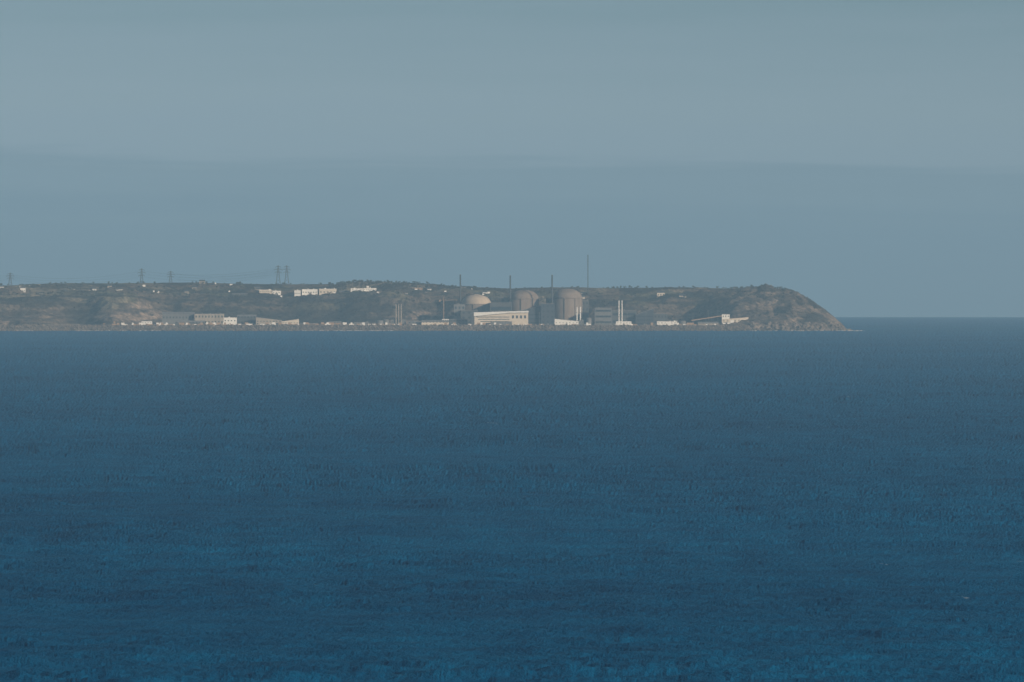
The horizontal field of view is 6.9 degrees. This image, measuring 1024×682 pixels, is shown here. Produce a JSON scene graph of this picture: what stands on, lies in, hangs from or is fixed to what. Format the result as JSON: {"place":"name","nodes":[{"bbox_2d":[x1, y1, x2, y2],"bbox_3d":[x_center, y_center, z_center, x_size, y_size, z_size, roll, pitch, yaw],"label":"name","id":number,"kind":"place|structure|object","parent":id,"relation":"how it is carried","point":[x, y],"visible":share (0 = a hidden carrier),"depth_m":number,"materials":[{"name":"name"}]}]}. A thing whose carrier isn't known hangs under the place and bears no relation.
{"place":"outdoors","nodes":[
{"label":"outdoors","id":0,"kind":"place"},
{"bbox_2d":[0,281,844,330],"bbox_3d":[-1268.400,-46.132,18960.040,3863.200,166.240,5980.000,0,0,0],"label":"headland terrain","id":1,"kind":"structure","parent":0,"point":[765,307],"depth_m":16335.58,"materials":[{"name":"green plant"}]},
{"bbox_2d":[142,320,151,324],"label":"storage shed","id":2,"kind":"structure","parent":1,"relation":"on","point":[145,322],"depth_m":16060.06,"materials":[{"name":"beige metal"}]},
{"bbox_2d":[162,312,194,324],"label":"warehouse","id":3,"kind":"structure","parent":1,"relation":"on","point":[169,318],"depth_m":16150.03,"materials":[{"name":"grey metal"}]},
{"bbox_2d":[175,321,204,324],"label":"storage shed","id":4,"kind":"structure","parent":1,"relation":"on","point":[189,322],"depth_m":16080.07,"materials":[{"name":"grey metal"}]},
{"bbox_2d":[195,313,223,324],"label":"warehouse","id":5,"kind":"structure","parent":1,"relation":"on","point":[210,318],"depth_m":16140.01,"materials":[{"name":"concrete"}]},
{"bbox_2d":[196,316,222,322],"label":"windows","id":6,"kind":"structure","parent":5,"relation":"in","point":[196,316],"materials":[{"name":"grey glass"}]},
{"bbox_2d":[224,317,236,324],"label":"warehouse","id":7,"kind":"structure","parent":1,"relation":"on","point":[230,320],"depth_m":16090.05,"materials":[{"name":"white concrete"}]},
{"bbox_2d":[237,315,256,324],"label":"warehouse","id":8,"kind":"structure","parent":1,"relation":"on","point":[243,319],"depth_m":16150.04,"materials":[{"name":"grey concrete"}]},
{"bbox_2d":[238,316,254,322],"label":"windows","id":9,"kind":"structure","parent":8,"relation":"in","point":[238,316],"materials":[{"name":"grey glass"}]},
{"bbox_2d":[29,282,489,296],"bbox_3d":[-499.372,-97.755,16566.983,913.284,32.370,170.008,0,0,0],"label":"site cabin row","id":10,"kind":"object","parent":1,"relation":"on","point":[320,294],"visible":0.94,"depth_m":16576.98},
{"bbox_2d":[259,289,271,293],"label":"industrial unit","id":11,"kind":"object","parent":1,"relation":"on","point":[266,291],"visible":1,"depth_m":16544.42,"materials":[{"name":"white concrete"}]},
{"bbox_2d":[256,317,281,324],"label":"warehouse","id":12,"kind":"structure","parent":1,"relation":"on","point":[259,320],"depth_m":16110.04,"materials":[{"name":"concrete"}]},
{"bbox_2d":[272,290,280,294],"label":"industrial unit","id":13,"kind":"object","parent":1,"relation":"on","point":[277,292],"visible":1,"depth_m":16574.64,"materials":[{"name":"white concrete"}]},
{"bbox_2d":[274,265,281,283],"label":"electricity pylon","id":14,"kind":"object","parent":1,"relation":"on","point":[277,269],"visible":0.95,"depth_m":16898.31,"materials":[{"name":"metal"}]},
{"bbox_2d":[0,268,289,282],"bbox_3d":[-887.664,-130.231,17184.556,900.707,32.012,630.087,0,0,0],"label":"power lines","id":15,"kind":"object","parent":14,"relation":"attached to","point":[162,276],"visible":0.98,"depth_m":17244.70,"materials":[{"name":"metal"}]},
{"bbox_2d":[283,265,290,283],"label":"electricity pylon","id":16,"kind":"object","parent":1,"relation":"on","point":[286,269],"visible":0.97,"depth_m":16868.19,"materials":[{"name":"metal"}]},
{"bbox_2d":[282,319,298,324],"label":"warehouse","id":17,"kind":"structure","parent":1,"relation":"on","point":[294,321],"depth_m":16080.05,"materials":[{"name":"beige concrete"}]},
{"bbox_2d":[294,290,300,295],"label":"industrial unit","id":18,"kind":"object","parent":1,"relation":"on","point":[297,292],"visible":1,"depth_m":16551.46,"materials":[{"name":"white concrete"}]},
{"bbox_2d":[302,289,317,294],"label":"industrial unit","id":19,"kind":"object","parent":1,"relation":"on","point":[312,291],"visible":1,"depth_m":16569.55,"materials":[{"name":"white concrete"}]},
{"bbox_2d":[319,288,335,294],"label":"industrial unit","id":20,"kind":"object","parent":1,"relation":"on","point":[323,291],"visible":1,"depth_m":16572.58,"materials":[{"name":"beige concrete"}]},
{"bbox_2d":[328,321,341,324],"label":"storage shed","id":21,"kind":"structure","parent":1,"relation":"on","point":[337,322],"depth_m":16091.77,"materials":[{"name":"grey metal"}]},
{"bbox_2d":[351,288,362,291],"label":"industrial unit","id":22,"kind":"object","parent":1,"relation":"on","point":[357,289],"visible":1,"depth_m":16540.13,"materials":[{"name":"white concrete"}]},
{"bbox_2d":[364,287,375,291],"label":"industrial unit","id":23,"kind":"object","parent":1,"relation":"on","point":[368,289],"visible":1,"depth_m":16552.19,"materials":[{"name":"white concrete"}]},
{"bbox_2d":[0,323,759,330],"bbox_3d":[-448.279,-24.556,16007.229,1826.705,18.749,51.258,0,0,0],"label":"riprap seawall","id":24,"kind":"object","parent":1,"relation":"on","point":[316,328],"visible":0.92,"depth_m":16001.93,"materials":[{"name":"stone"}]},
{"bbox_2d":[395,304,401,324],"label":"exhaust stack pair","id":25,"kind":"object","parent":1,"relation":"on","point":[398,314],"visible":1,"depth_m":16079.37,"materials":[{"name":"concrete"}]},
{"bbox_2d":[391,320,405,324],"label":"walls","id":26,"kind":"structure","parent":1,"relation":"on","point":[403,322],"depth_m":16082.06,"materials":[{"name":"grey concrete"}]},
{"bbox_2d":[0,279,814,319],"bbox_3d":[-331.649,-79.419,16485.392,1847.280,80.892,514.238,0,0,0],"label":"hedgerow trees","id":27,"kind":"object","parent":1,"relation":"on","point":[330,284],"visible":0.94,"depth_m":16496.77,"materials":[{"name":"green plant"}]},
{"bbox_2d":[408,321,421,324],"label":"storage shed","id":28,"kind":"structure","parent":1,"relation":"on","point":[415,322],"depth_m":16072.41,"materials":[{"name":"grey metal"}]},
{"bbox_2d":[103,320,733,325],"bbox_3d":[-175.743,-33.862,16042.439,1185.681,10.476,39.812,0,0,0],"label":"container yard","id":29,"kind":"structure","parent":1,"relation":"on","point":[344,323],"depth_m":16036.66,"materials":[{"name":"white metal"}]},
{"bbox_2d":[421,320,448,324],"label":"storage shed","id":30,"kind":"structure","parent":1,"relation":"on","point":[432,322],"depth_m":16055.08,"materials":[{"name":"white metal"}]},
{"bbox_2d":[450,319,467,324],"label":"site office","id":31,"kind":"structure","parent":1,"relation":"on","point":[460,321],"depth_m":16085.05,"materials":[{"name":"grey glass"}]},
{"bbox_2d":[454,305,464,318],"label":"walls","id":32,"kind":"structure","parent":1,"relation":"on","point":[457,310],"depth_m":16224.93,"materials":[{"name":"grey concrete"}]},
{"bbox_2d":[460,274,460,303],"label":"vent stack","id":33,"kind":"object","parent":1,"relation":"on","point":[460,288],"visible":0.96,"depth_m":16243.33,"materials":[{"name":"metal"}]},
{"bbox_2d":[461,311,477,324],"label":"walls","id":34,"kind":"structure","parent":1,"relation":"on","point":[466,315],"depth_m":16200.00,"materials":[{"name":"grey concrete"}]},
{"bbox_2d":[465,304,489,311],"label":"cylinder wall","id":35,"kind":"structure","parent":1,"relation":"on","point":[479,307],"depth_m":16223.36,"materials":[{"name":"grey concrete"}]},
{"bbox_2d":[461,295,490,302],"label":"dome","id":36,"kind":"structure","parent":35,"relation":"on","point":[476,299],"depth_m":16229.93,"materials":[{"name":"beige concrete"}]},
{"bbox_2d":[490,302,511,311],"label":"turbine hall","id":37,"kind":"structure","parent":1,"relation":"on","point":[496,307],"depth_m":16189.87,"materials":[{"name":"grey concrete"}]},
{"bbox_2d":[491,307,510,309],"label":"windows","id":38,"kind":"structure","parent":37,"relation":"in","point":[492,308],"materials":[{"name":"grey glass"}]},
{"bbox_2d":[474,311,528,324],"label":"turbine hall","id":39,"kind":"structure","parent":1,"relation":"on","point":[515,317],"depth_m":16060.00,"materials":[{"name":"white concrete"}]},
{"bbox_2d":[478,315,525,321],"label":"windows","id":40,"kind":"structure","parent":39,"relation":"in","point":[512,315],"materials":[{"name":"grey glass"}]},
{"bbox_2d":[491,322,511,324],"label":"walls","id":41,"kind":"structure","parent":1,"relation":"on","point":[503,323],"depth_m":16040.07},
{"bbox_2d":[500,298,508,302],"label":"walls","id":42,"kind":"structure","parent":1,"relation":"on","point":[504,299],"depth_m":16234.82,"materials":[{"name":"grey concrete"}]},
{"bbox_2d":[509,299,537,310],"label":"cylinder wall","id":43,"kind":"structure","parent":1,"relation":"on","point":[516,304],"depth_m":16204.32,"materials":[{"name":"grey concrete"}]},
{"bbox_2d":[520,306,540,324],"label":"turbine hall","id":44,"kind":"structure","parent":1,"relation":"on","point":[534,315],"depth_m":16149.95,"materials":[{"name":"grey concrete"}]},
{"bbox_2d":[528,314,540,322],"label":"windows","id":45,"kind":"structure","parent":44,"relation":"in","point":[528,314],"materials":[{"name":"grey glass"}]},
{"bbox_2d":[541,304,554,324],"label":"walls","id":46,"kind":"structure","parent":1,"relation":"on","point":[545,313],"depth_m":16139.96,"materials":[{"name":"grey concrete"}]},
{"bbox_2d":[542,305,552,322],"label":"windows","id":47,"kind":"structure","parent":46,"relation":"attached to","point":[547,316],"depth_m":16139.90,"materials":[{"name":"grey glass"}]},
{"bbox_2d":[551,275,552,302],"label":"vent stack","id":48,"kind":"object","parent":1,"relation":"on","point":[551,288],"visible":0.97,"depth_m":16173.73,"materials":[{"name":"metal"}]},
{"bbox_2d":[553,298,580,320],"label":"cylinder wall","id":49,"kind":"structure","parent":1,"relation":"on","point":[569,308],"depth_m":16163.98,"materials":[{"name":"grey concrete"}]},
{"bbox_2d":[555,319,578,324],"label":"walls","id":50,"kind":"structure","parent":1,"relation":"on","point":[559,322],"depth_m":16045.06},
{"bbox_2d":[554,298,581,320],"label":"buttresses","id":51,"kind":"structure","parent":1,"relation":"on","point":[575,308],"depth_m":16164.16,"materials":[{"name":"grey concrete"}]},
{"bbox_2d":[576,306,580,320],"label":"exhaust stack pair","id":52,"kind":"object","parent":1,"relation":"on","point":[577,314],"visible":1,"depth_m":16058.87,"materials":[{"name":"paint"}]},
{"bbox_2d":[582,300,588,323],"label":"walls","id":53,"kind":"structure","parent":1,"relation":"on","point":[584,306],"depth_m":16199.93,"materials":[{"name":"grey concrete"}]},
{"bbox_2d":[585,255,591,292],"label":"guyed radio mast","id":54,"kind":"object","parent":1,"relation":"on","point":[587,274],"visible":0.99,"depth_m":16639.72,"materials":[{"name":"metal"}]},
{"bbox_2d":[594,307,611,324],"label":"turbine hall","id":55,"kind":"structure","parent":1,"relation":"on","point":[602,315],"depth_m":16119.96,"materials":[{"name":"grey"}]},
{"bbox_2d":[595,310,610,322],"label":"windows","id":56,"kind":"structure","parent":55,"relation":"in","point":[595,310],"materials":[{"name":"grey glass"}]},
{"bbox_2d":[618,300,622,320],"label":"exhaust stack pair","id":57,"kind":"object","parent":1,"relation":"on","point":[621,310],"visible":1,"depth_m":16069.14,"materials":[{"name":"paint"}]},
{"bbox_2d":[616,322,630,324],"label":"walls","id":58,"kind":"structure","parent":1,"relation":"on","point":[622,323],"depth_m":16045.07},
{"bbox_2d":[612,309,636,324],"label":"turbine hall","id":59,"kind":"structure","parent":1,"relation":"on","point":[629,315],"depth_m":16139.95,"materials":[{"name":"grey"}]},
{"bbox_2d":[613,313,635,322],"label":"windows","id":60,"kind":"structure","parent":59,"relation":"in","point":[614,321],"materials":[{"name":"grey glass"}]},
{"bbox_2d":[636,309,653,324],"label":"turbine hall","id":61,"kind":"structure","parent":1,"relation":"on","point":[644,318],"depth_m":16124.97,"materials":[{"name":"grey"}]},
{"bbox_2d":[636,316,652,323],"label":"windows","id":62,"kind":"structure","parent":61,"relation":"in","point":[636,316],"materials":[{"name":"grey glass"}]},
{"bbox_2d":[654,314,666,324],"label":"walls","id":63,"kind":"structure","parent":1,"relation":"on","point":[660,318],"depth_m":16130.02,"materials":[{"name":"grey concrete"}]},
{"bbox_2d":[657,322,676,324],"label":"walls","id":64,"kind":"structure","parent":1,"relation":"on","point":[664,323],"depth_m":16050.07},
{"bbox_2d":[691,315,721,321],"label":"conveyor gantry","id":65,"kind":"object","parent":1,"relation":"on","point":[707,318],"visible":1,"depth_m":16069.13,"materials":[{"name":"metal"}]},
{"bbox_2d":[698,322,718,324],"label":"storage shed","id":66,"kind":"structure","parent":1,"relation":"on","point":[708,323],"depth_m":16048.08,"materials":[{"name":"concrete"}]},
{"bbox_2d":[721,317,747,322],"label":"unloading hall","id":67,"kind":"structure","parent":1,"relation":"on","point":[734,319],"depth_m":16060.03,"materials":[{"name":"white glass"}]},
{"bbox_2d":[722,314,729,318],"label":"unloading tower","id":68,"kind":"structure","parent":67,"relation":"on","point":[725,316],"depth_m":16088.00,"materials":[{"name":"white glass"}]},
{"bbox_2d":[749,321,856,330],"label":"shore rocks","id":69,"kind":"object","parent":1,"relation":"on","point":[815,327],"visible":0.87,"depth_m":16004.45,"materials":[{"name":"stone"}]},
{"bbox_2d":[0,317,1023,681],"bbox_3d":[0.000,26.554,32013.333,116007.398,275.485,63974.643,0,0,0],"label":"sea","id":70,"kind":"structure","parent":0,"point":[510,505],"depth_m":3350.71,"materials":[{"name":"liquid"}]},
{"bbox_2d":[24,330,863,330],"bbox_3d":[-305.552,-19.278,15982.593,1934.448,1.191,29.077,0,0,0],"label":"surf foam","id":71,"kind":"object","parent":70,"relation":"on","point":[391,330],"visible":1,"depth_m":15984.97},
{"bbox_2d":[0,0,1023,316],"label":"sky","id":72,"kind":"structure","parent":0,"point":[856,158],"materials":[{"name":"blue"}]},
{"bbox_2d":[508,298,538,298],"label":"ring beam","id":73,"kind":"structure","parent":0,"point":[523,298],"depth_m":16204.11,"materials":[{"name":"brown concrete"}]},
{"bbox_2d":[511,290,537,297],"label":"dome","id":74,"kind":"structure","parent":73,"relation":"on","point":[524,294],"depth_m":16210.25,"materials":[{"name":"grey concrete"}]},
{"bbox_2d":[553,297,582,297],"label":"ring beam","id":75,"kind":"structure","parent":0,"point":[567,297],"depth_m":16164.19,"materials":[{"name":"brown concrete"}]},
{"bbox_2d":[553,289,581,296],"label":"dome","id":76,"kind":"structure","parent":75,"relation":"on","point":[567,293],"depth_m":16170.39,"materials":[{"name":"grey concrete"}]}
]}

